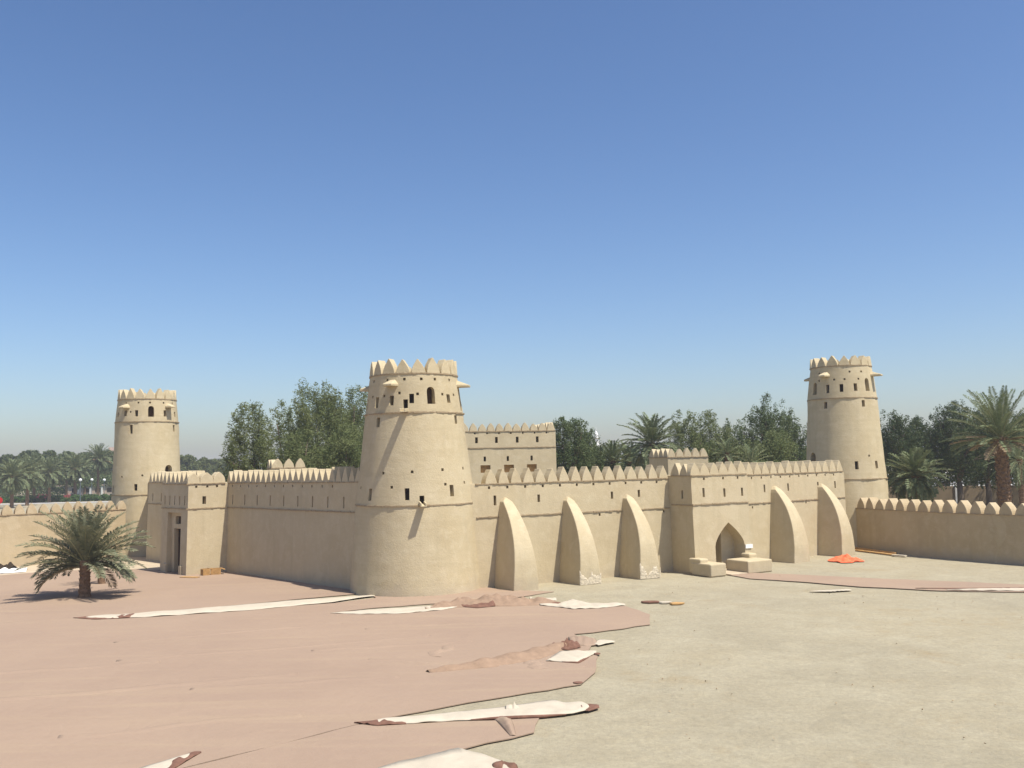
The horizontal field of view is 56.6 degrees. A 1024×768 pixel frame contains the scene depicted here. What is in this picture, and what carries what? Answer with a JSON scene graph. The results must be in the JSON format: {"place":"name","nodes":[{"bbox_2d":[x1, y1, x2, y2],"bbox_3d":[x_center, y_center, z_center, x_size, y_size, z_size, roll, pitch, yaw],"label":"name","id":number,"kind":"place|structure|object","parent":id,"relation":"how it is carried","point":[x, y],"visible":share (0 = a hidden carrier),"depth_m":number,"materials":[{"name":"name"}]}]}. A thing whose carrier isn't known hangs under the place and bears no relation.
{"place":"outdoors","nodes":[
{"label":"outdoors","id":0,"kind":"place"},
{"bbox_2d":[0,501,107,504],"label":"road","id":1,"kind":"structure","parent":0,"point":[48,503],"depth_m":253.63,"materials":[{"name":"grey asphalt"}]},
{"bbox_2d":[2,495,110,502],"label":"lawn","id":2,"kind":"structure","parent":0,"point":[64,501],"depth_m":266.89,"materials":[{"name":"plant"}]},
{"bbox_2d":[19,452,45,501],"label":"palm tree","id":3,"kind":"object","parent":2,"relation":"on","point":[39,460],"visible":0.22,"depth_m":266.38,"materials":[{"name":"green plant"}]},
{"bbox_2d":[0,494,111,502],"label":"hedge","id":4,"kind":"object","parent":2,"relation":"on","point":[62,498],"visible":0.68,"depth_m":263.30,"materials":[{"name":"green plant"}]},
{"bbox_2d":[0,473,111,496],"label":"park shrubs","id":5,"kind":"object","parent":2,"relation":"on","point":[88,482],"visible":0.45,"depth_m":302.64,"materials":[{"name":"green plant"}]},
{"bbox_2d":[54,453,82,494],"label":"palm tree","id":6,"kind":"object","parent":2,"relation":"on","point":[66,482],"visible":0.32,"depth_m":298.12,"materials":[{"name":"green plant"}]},
{"bbox_2d":[54,452,93,494],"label":"palm tree","id":7,"kind":"object","parent":2,"relation":"on","point":[76,473],"visible":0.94,"depth_m":268.37,"materials":[{"name":"green plant"}]},
{"bbox_2d":[77,451,95,493],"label":"palm tree","id":8,"kind":"object","parent":2,"relation":"on","point":[88,471],"visible":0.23,"depth_m":318.05,"materials":[{"name":"green plant"}]},
{"bbox_2d":[82,443,113,494],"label":"palm tree","id":9,"kind":"object","parent":2,"relation":"on","point":[96,461],"visible":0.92,"depth_m":283.34,"materials":[{"name":"green plant"}]},
{"bbox_2d":[0,557,159,574],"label":"sand","id":10,"kind":"structure","parent":0,"point":[151,565],"depth_m":80.51,"materials":[{"name":"beige sand"}]},
{"bbox_2d":[0,567,26,572],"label":"ground sheet","id":11,"kind":"object","parent":10,"relation":"on","point":[5,570],"visible":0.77,"depth_m":77.51,"materials":[{"name":"white fabric"}]},
{"bbox_2d":[0,562,16,568],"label":"black bag","id":12,"kind":"object","parent":11,"relation":"on","point":[9,565],"visible":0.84,"depth_m":79.00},
{"bbox_2d":[0,467,1023,767],"bbox_3d":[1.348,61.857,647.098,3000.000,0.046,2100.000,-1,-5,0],"label":"ground","id":13,"kind":"structure","parent":0,"point":[804,675],"depth_m":34.71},
{"bbox_2d":[0,454,22,495],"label":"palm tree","id":14,"kind":"object","parent":13,"relation":"on","point":[6,457],"visible":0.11,"depth_m":326.68,"materials":[{"name":"green plant"}]},
{"bbox_2d":[0,457,37,507],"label":"palm tree","id":15,"kind":"object","parent":13,"relation":"on","point":[9,488],"visible":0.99,"depth_m":223.35,"materials":[{"name":"green plant"}]},
{"bbox_2d":[18,450,38,490],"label":"broadleaf tree","id":16,"kind":"object","parent":13,"relation":"on","point":[28,452],"visible":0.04,"depth_m":333.48,"materials":[{"name":"green plant"}]},
{"bbox_2d":[15,456,45,505],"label":"palm tree","id":17,"kind":"object","parent":13,"relation":"on","point":[32,479],"visible":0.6,"depth_m":238.38,"materials":[{"name":"green plant"}]},
{"bbox_2d":[9,493,70,497],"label":"flowering shrubs","id":18,"kind":"object","parent":13,"relation":"on","point":[69,495],"visible":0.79,"depth_m":260.55,"materials":[{"name":"plant"}]},
{"bbox_2d":[35,456,69,502],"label":"palm tree","id":19,"kind":"object","parent":13,"relation":"on","point":[51,478],"visible":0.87,"depth_m":260.29,"materials":[{"name":"green plant"}]},
{"bbox_2d":[36,449,71,495],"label":"broadleaf tree","id":20,"kind":"object","parent":13,"relation":"on","point":[50,453],"visible":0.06,"depth_m":325.44,"materials":[{"name":"green plant"}]},
{"bbox_2d":[0,501,125,566],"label":"boundary wall","id":21,"kind":"structure","parent":13,"relation":"on","point":[18,526],"depth_m":83.25,"materials":[{"name":"paint"}]},
{"bbox_2d":[57,450,73,457],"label":"broadleaf tree","id":22,"kind":"object","parent":13,"relation":"on","point":[67,452],"visible":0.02,"depth_m":338.70,"materials":[{"name":"green plant"}]},
{"bbox_2d":[55,485,111,495],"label":"building","id":23,"kind":"structure","parent":13,"relation":"on","point":[103,489],"depth_m":324.31,"materials":[{"name":"white paint"}]},
{"bbox_2d":[78,452,110,483],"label":"broadleaf tree","id":24,"kind":"object","parent":13,"relation":"on","point":[103,472],"visible":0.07,"depth_m":330.04,"materials":[{"name":"green plant"}]},
{"bbox_2d":[71,546,120,583],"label":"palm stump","id":25,"kind":"object","parent":13,"relation":"on","point":[101,580],"visible":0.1,"depth_m":67.95,"materials":[{"name":"plant"}]},
{"bbox_2d":[102,450,113,475],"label":"broadleaf tree","id":26,"kind":"object","parent":13,"relation":"on","point":[109,453],"visible":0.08,"depth_m":336.44,"materials":[{"name":"green plant"}]},
{"bbox_2d":[0,462,259,495],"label":"distant trees","id":27,"kind":"object","parent":13,"relation":"on","point":[54,491],"visible":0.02,"depth_m":345.69,"materials":[{"name":"green plant"}]},
{"bbox_2d":[111,388,179,556],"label":"round tower","id":28,"kind":"structure","parent":13,"relation":"on","point":[146,440],"depth_m":91.27,"materials":[{"name":"paint"}]},
{"bbox_2d":[148,406,152,416],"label":"window","id":29,"kind":"structure","parent":28,"relation":"in","point":[150,410],"depth_m":92.13,"materials":[{"name":"brown wood"}]},
{"bbox_2d":[146,471,204,561],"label":"fort wall","id":30,"kind":"structure","parent":13,"relation":"on","point":[154,505],"depth_m":84.76,"materials":[{"name":"paint"}]},
{"bbox_2d":[180,454,202,470],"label":"broadleaf tree","id":31,"kind":"object","parent":13,"relation":"on","point":[188,462],"visible":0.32,"depth_m":341.29,"materials":[{"name":"green plant"}]},
{"bbox_2d":[160,471,227,574],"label":"gatehouse","id":32,"kind":"object","parent":13,"relation":"on","point":[194,524],"visible":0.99,"depth_m":73.98,"materials":[{"name":"paint"}]},
{"bbox_2d":[199,457,214,472],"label":"broadleaf tree","id":33,"kind":"object","parent":13,"relation":"on","point":[204,461],"visible":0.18,"depth_m":347.71,"materials":[{"name":"green plant"}]},
{"bbox_2d":[206,458,237,480],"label":"broadleaf tree","id":34,"kind":"object","parent":13,"relation":"on","point":[213,467],"visible":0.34,"depth_m":343.10,"materials":[{"name":"green plant"}]},
{"bbox_2d":[217,400,276,481],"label":"broadleaf tree","id":35,"kind":"object","parent":13,"relation":"on","point":[255,460],"visible":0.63,"depth_m":103.05,"materials":[{"name":"green plant"}]},
{"bbox_2d":[0,569,552,622],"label":"carpet","id":36,"kind":"object","parent":13,"relation":"on","point":[145,591],"visible":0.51,"depth_m":60.68,"materials":[{"name":"pink carpet"}]},
{"bbox_2d":[13,504,155,597],"bbox_3d":[-27.625,10.800,61.421,8.496,6.059,7.586,-1,-5,0],"label":"date palm","id":37,"kind":"object","parent":36,"relation":"on","point":[81,538],"visible":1,"depth_m":60.63,"materials":[{"name":"green plant"}]},
{"bbox_2d":[180,576,197,577],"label":"board","id":38,"kind":"object","parent":36,"relation":"on","point":[188,577],"visible":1,"depth_m":70.68,"materials":[{"name":"beige wood"}]},
{"bbox_2d":[200,568,212,575],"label":"crate","id":39,"kind":"object","parent":36,"relation":"on","point":[204,571],"visible":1,"depth_m":72.01,"materials":[{"name":"brown wood"}]},
{"bbox_2d":[211,567,224,574],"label":"crate","id":40,"kind":"object","parent":36,"relation":"on","point":[215,571],"visible":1,"depth_m":72.37,"materials":[{"name":"brown wood"}]},
{"bbox_2d":[258,399,304,458],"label":"broadleaf tree","id":41,"kind":"object","parent":13,"relation":"on","point":[289,418],"visible":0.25,"depth_m":109.46,"materials":[{"name":"green plant"}]},
{"bbox_2d":[266,458,305,469],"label":"roof turret","id":42,"kind":"object","parent":13,"relation":"on","point":[276,464],"visible":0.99,"depth_m":83.86,"materials":[{"name":"paint"}]},
{"bbox_2d":[226,467,359,588],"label":"fort wall","id":43,"kind":"structure","parent":13,"relation":"on","point":[296,525],"depth_m":67.52,"materials":[{"name":"paint"}]},
{"bbox_2d":[257,426,330,468],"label":"broadleaf tree","id":44,"kind":"object","parent":13,"relation":"on","point":[297,449],"visible":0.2,"depth_m":96.87,"materials":[{"name":"green plant"}]},
{"bbox_2d":[276,377,362,468],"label":"broadleaf tree","id":45,"kind":"object","parent":13,"relation":"on","point":[329,420],"visible":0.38,"depth_m":104.76,"materials":[{"name":"green plant"}]},
{"bbox_2d":[0,593,649,767],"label":"carpet","id":46,"kind":"object","parent":13,"relation":"on","point":[140,690],"visible":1,"depth_m":37.58,"materials":[{"name":"pink carpet"}]},
{"bbox_2d":[310,421,362,468],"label":"broadleaf tree","id":47,"kind":"object","parent":13,"relation":"on","point":[350,452],"visible":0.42,"depth_m":96.08,"materials":[{"name":"green plant"}]},
{"bbox_2d":[323,383,367,467],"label":"broadleaf tree","id":48,"kind":"object","parent":13,"relation":"on","point":[354,414],"visible":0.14,"depth_m":111.41,"materials":[{"name":"green plant"}]},
{"bbox_2d":[141,700,598,767],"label":"carpet","id":49,"kind":"object","parent":13,"relation":"on","point":[437,741],"visible":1,"depth_m":27.39,"materials":[{"name":"carpet"}]},
{"bbox_2d":[350,358,479,596],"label":"round tower","id":50,"kind":"structure","parent":13,"relation":"on","point":[414,534],"depth_m":59.59,"materials":[{"name":"paint"}]},
{"bbox_2d":[427,388,431,403],"bbox_3d":[-5.391,0.760,60.822,0.520,1.060,0.060,1,-5,-26],"label":"window","id":51,"kind":"structure","parent":50,"relation":"in","point":[429,392],"depth_m":60.83,"materials":[{"name":"brown wood"}]},
{"bbox_2d":[464,422,556,483],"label":"keep","id":52,"kind":"structure","parent":13,"relation":"on","point":[508,447],"depth_m":88.88,"materials":[{"name":"paint"}]},
{"bbox_2d":[481,465,489,472],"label":"window","id":53,"kind":"structure","parent":52,"relation":"in","point":[483,467],"depth_m":88.38,"materials":[{"name":"brown wood"}]},
{"bbox_2d":[504,465,512,471],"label":"window","id":54,"kind":"structure","parent":52,"relation":"in","point":[506,467],"depth_m":88.90,"materials":[{"name":"brown wood"}]},
{"bbox_2d":[527,464,535,471],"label":"window","id":55,"kind":"structure","parent":52,"relation":"in","point":[531,466],"depth_m":89.47,"materials":[{"name":"brown wood"}]},
{"bbox_2d":[470,465,672,590],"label":"fort wall","id":56,"kind":"structure","parent":13,"relation":"on","point":[585,526],"depth_m":64.08,"materials":[{"name":"paint"}]},
{"bbox_2d":[553,415,596,474],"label":"broadleaf tree","id":57,"kind":"object","parent":13,"relation":"on","point":[578,452],"visible":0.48,"depth_m":104.64,"materials":[{"name":"green plant"}]},
{"bbox_2d":[571,427,607,471],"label":"broadleaf tree","id":58,"kind":"object","parent":13,"relation":"on","point":[598,463],"visible":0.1,"depth_m":109.26,"materials":[{"name":"green plant"}]},
{"bbox_2d":[595,439,635,471],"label":"palm tree","id":59,"kind":"object","parent":13,"relation":"on","point":[613,453],"visible":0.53,"depth_m":111.11,"materials":[{"name":"green plant"}]},
{"bbox_2d":[619,441,643,469],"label":"palm tree","id":60,"kind":"object","parent":13,"relation":"on","point":[628,463],"visible":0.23,"depth_m":117.08,"materials":[{"name":"green plant"}]},
{"bbox_2d":[641,600,658,603],"bbox_3d":[7.766,12.259,53.427,1.015,0.090,0.563,-1,-5,0],"label":"scrap","id":61,"kind":"object","parent":13,"relation":"on","point":[652,601],"visible":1,"depth_m":53.29,"materials":[{"name":"fabric"}]},
{"bbox_2d":[616,412,685,469],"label":"palm tree","id":62,"kind":"object","parent":13,"relation":"on","point":[651,432],"visible":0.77,"depth_m":105.13,"materials":[{"name":"green plant"}]},
{"bbox_2d":[659,601,671,603],"bbox_3d":[8.589,12.216,53.123,0.737,0.090,0.421,-1,-5,0],"label":"scrap","id":63,"kind":"object","parent":13,"relation":"on","point":[663,602],"visible":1,"depth_m":53.00,"materials":[{"name":"fabric"}]},
{"bbox_2d":[669,602,683,604],"bbox_3d":[9.130,12.165,52.661,0.778,0.090,0.513,1,-5,-28],"label":"scrap","id":64,"kind":"object","parent":13,"relation":"on","point":[675,603],"visible":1,"depth_m":52.50,"materials":[{"name":"brown wood"}]},
{"bbox_2d":[648,448,707,474],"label":"roof turret","id":65,"kind":"object","parent":13,"relation":"on","point":[667,459],"visible":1,"depth_m":85.35,"materials":[{"name":"paint"}]},
{"bbox_2d":[560,441,802,466],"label":"undergrowth","id":66,"kind":"object","parent":13,"relation":"on","point":[636,451],"depth_m":127.79,"materials":[{"name":"green plant"}]},
{"bbox_2d":[662,409,708,451],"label":"broadleaf tree","id":67,"kind":"object","parent":13,"relation":"on","point":[690,434],"visible":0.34,"depth_m":117.40,"materials":[{"name":"green plant"}]},
{"bbox_2d":[690,438,724,462],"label":"palm tree","id":68,"kind":"object","parent":13,"relation":"on","point":[699,447],"visible":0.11,"depth_m":101.01,"materials":[{"name":"green plant"}]},
{"bbox_2d":[688,409,735,460],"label":"broadleaf tree","id":69,"kind":"object","parent":13,"relation":"on","point":[712,429],"visible":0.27,"depth_m":119.11,"materials":[{"name":"green plant"}]},
{"bbox_2d":[667,461,771,576],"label":"gate block","id":70,"kind":"structure","parent":13,"relation":"on","point":[710,520],"depth_m":67.75,"materials":[{"name":"paint"}]},
{"bbox_2d":[745,544,752,547],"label":"wall sign","id":71,"kind":"object","parent":70,"relation":"attached to","point":[748,545],"visible":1,"depth_m":68.83,"materials":[{"name":"white paint"}]},
{"bbox_2d":[707,437,745,462],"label":"palm tree","id":72,"kind":"object","parent":13,"relation":"on","point":[726,455],"visible":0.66,"depth_m":98.48,"materials":[{"name":"green plant"}]},
{"bbox_2d":[709,437,760,462],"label":"broadleaf tree","id":73,"kind":"object","parent":13,"relation":"on","point":[739,449],"visible":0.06,"depth_m":102.04,"materials":[{"name":"green plant"}]},
{"bbox_2d":[722,418,753,444],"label":"broadleaf tree","id":74,"kind":"object","parent":13,"relation":"on","point":[736,436],"visible":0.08,"depth_m":123.44,"materials":[{"name":"green plant"}]},
{"bbox_2d":[732,441,772,462],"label":"palm tree","id":75,"kind":"object","parent":13,"relation":"on","point":[749,455],"visible":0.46,"depth_m":97.41,"materials":[{"name":"green plant"}]},
{"bbox_2d":[738,393,796,460],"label":"broadleaf tree","id":76,"kind":"object","parent":13,"relation":"on","point":[765,424],"visible":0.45,"depth_m":114.33,"materials":[{"name":"green plant"}]},
{"bbox_2d":[754,428,799,462],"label":"broadleaf tree","id":77,"kind":"object","parent":13,"relation":"on","point":[782,452],"visible":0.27,"depth_m":102.84,"materials":[{"name":"green plant"}]},
{"bbox_2d":[760,407,806,460],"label":"broadleaf tree","id":78,"kind":"object","parent":13,"relation":"on","point":[795,436],"visible":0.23,"depth_m":115.73,"materials":[{"name":"green plant"}]},
{"bbox_2d":[742,460,855,562],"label":"fort wall","id":79,"kind":"structure","parent":13,"relation":"on","point":[797,512],"depth_m":75.98,"materials":[{"name":"paint"}]},
{"bbox_2d":[810,589,850,591],"bbox_3d":[18.962,12.246,56.365,2.571,0.047,0.731,0,-5,-13],"label":"cloth strip","id":80,"kind":"object","parent":13,"relation":"on","point":[832,590],"visible":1,"depth_m":56.24,"materials":[{"name":"fabric"}]},
{"bbox_2d":[647,555,1021,752],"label":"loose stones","id":81,"kind":"object","parent":13,"relation":"on","point":[825,663],"visible":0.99,"depth_m":36.75,"materials":[{"name":"stone"}]},
{"bbox_2d":[828,554,863,562],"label":"cloth heap","id":82,"kind":"object","parent":13,"relation":"on","point":[847,558],"visible":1,"depth_m":71.97,"materials":[{"name":"orange fabric"}]},
{"bbox_2d":[804,355,888,546],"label":"round tower","id":83,"kind":"structure","parent":13,"relation":"on","point":[843,425],"depth_m":83.33,"materials":[{"name":"paint"}]},
{"bbox_2d":[855,549,890,554],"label":"plank","id":84,"kind":"object","parent":13,"relation":"on","point":[873,552],"visible":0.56,"depth_m":77.81,"materials":[{"name":"brown wood"}]},
{"bbox_2d":[855,547,896,553],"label":"plank","id":85,"kind":"object","parent":13,"relation":"on","point":[876,550],"visible":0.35,"depth_m":78.05,"materials":[{"name":"brown wood"}]},
{"bbox_2d":[730,573,1023,591],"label":"walkway carpet","id":86,"kind":"object","parent":13,"relation":"on","point":[929,585],"visible":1,"depth_m":58.99,"materials":[{"name":"pink carpet"}]},
{"bbox_2d":[891,554,906,556],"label":"roll","id":87,"kind":"object","parent":13,"relation":"on","point":[899,555],"visible":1,"depth_m":74.59,"materials":[{"name":"fabric"}]},
{"bbox_2d":[880,409,935,497],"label":"broadleaf tree","id":88,"kind":"object","parent":13,"relation":"on","point":[898,430],"visible":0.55,"depth_m":110.57,"materials":[{"name":"green plant"}]},
{"bbox_2d":[885,447,951,501],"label":"palm tree","id":89,"kind":"object","parent":13,"relation":"on","point":[917,471],"visible":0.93,"depth_m":84.79,"materials":[{"name":"green plant"}]},
{"bbox_2d":[903,415,950,501],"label":"broadleaf tree","id":90,"kind":"object","parent":13,"relation":"on","point":[917,418],"visible":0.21,"depth_m":117.27,"materials":[{"name":"green plant"}]},
{"bbox_2d":[855,497,1023,564],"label":"boundary wall","id":91,"kind":"structure","parent":13,"relation":"on","point":[978,531],"depth_m":72.88,"materials":[{"name":"paint"}]},
{"bbox_2d":[888,472,1016,485],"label":"white building","id":92,"kind":"structure","parent":13,"relation":"on","point":[963,479],"depth_m":170.93,"materials":[{"name":"paint"}]},
{"bbox_2d":[888,483,1018,507],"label":"compound wall","id":93,"kind":"structure","parent":13,"relation":"on","point":[971,495],"depth_m":127.33,"materials":[{"name":"white paint"}]},
{"bbox_2d":[883,428,1023,489],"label":"shade trees","id":94,"kind":"object","parent":13,"relation":"on","point":[965,485],"visible":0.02,"depth_m":118.04,"materials":[{"name":"green plant"}]},
{"bbox_2d":[920,399,993,502],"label":"broadleaf tree","id":95,"kind":"object","parent":13,"relation":"on","point":[959,465],"visible":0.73,"depth_m":110.85,"materials":[{"name":"green plant"}]},
{"bbox_2d":[941,385,1023,506],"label":"palm tree","id":96,"kind":"object","parent":13,"relation":"on","point":[1002,444],"visible":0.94,"depth_m":79.16,"materials":[{"name":"green plant"}]},
{"bbox_2d":[960,406,1016,505],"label":"broadleaf tree","id":97,"kind":"object","parent":13,"relation":"on","point":[987,478],"visible":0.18,"depth_m":112.93,"materials":[{"name":"green plant"}]},
{"bbox_2d":[985,431,1023,504],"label":"palm tree","id":98,"kind":"object","parent":13,"relation":"on","point":[1019,467],"visible":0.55,"depth_m":95.18,"materials":[{"name":"green plant"}]},
{"bbox_2d":[992,409,1023,486],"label":"broadleaf tree","id":99,"kind":"object","parent":13,"relation":"on","point":[1019,423],"visible":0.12,"depth_m":114.95,"materials":[{"name":"green plant"}]},
{"bbox_2d":[0,0,1023,469],"label":"sky","id":100,"kind":"structure","parent":0,"point":[605,213],"materials":[{"name":"blue"}]}
]}

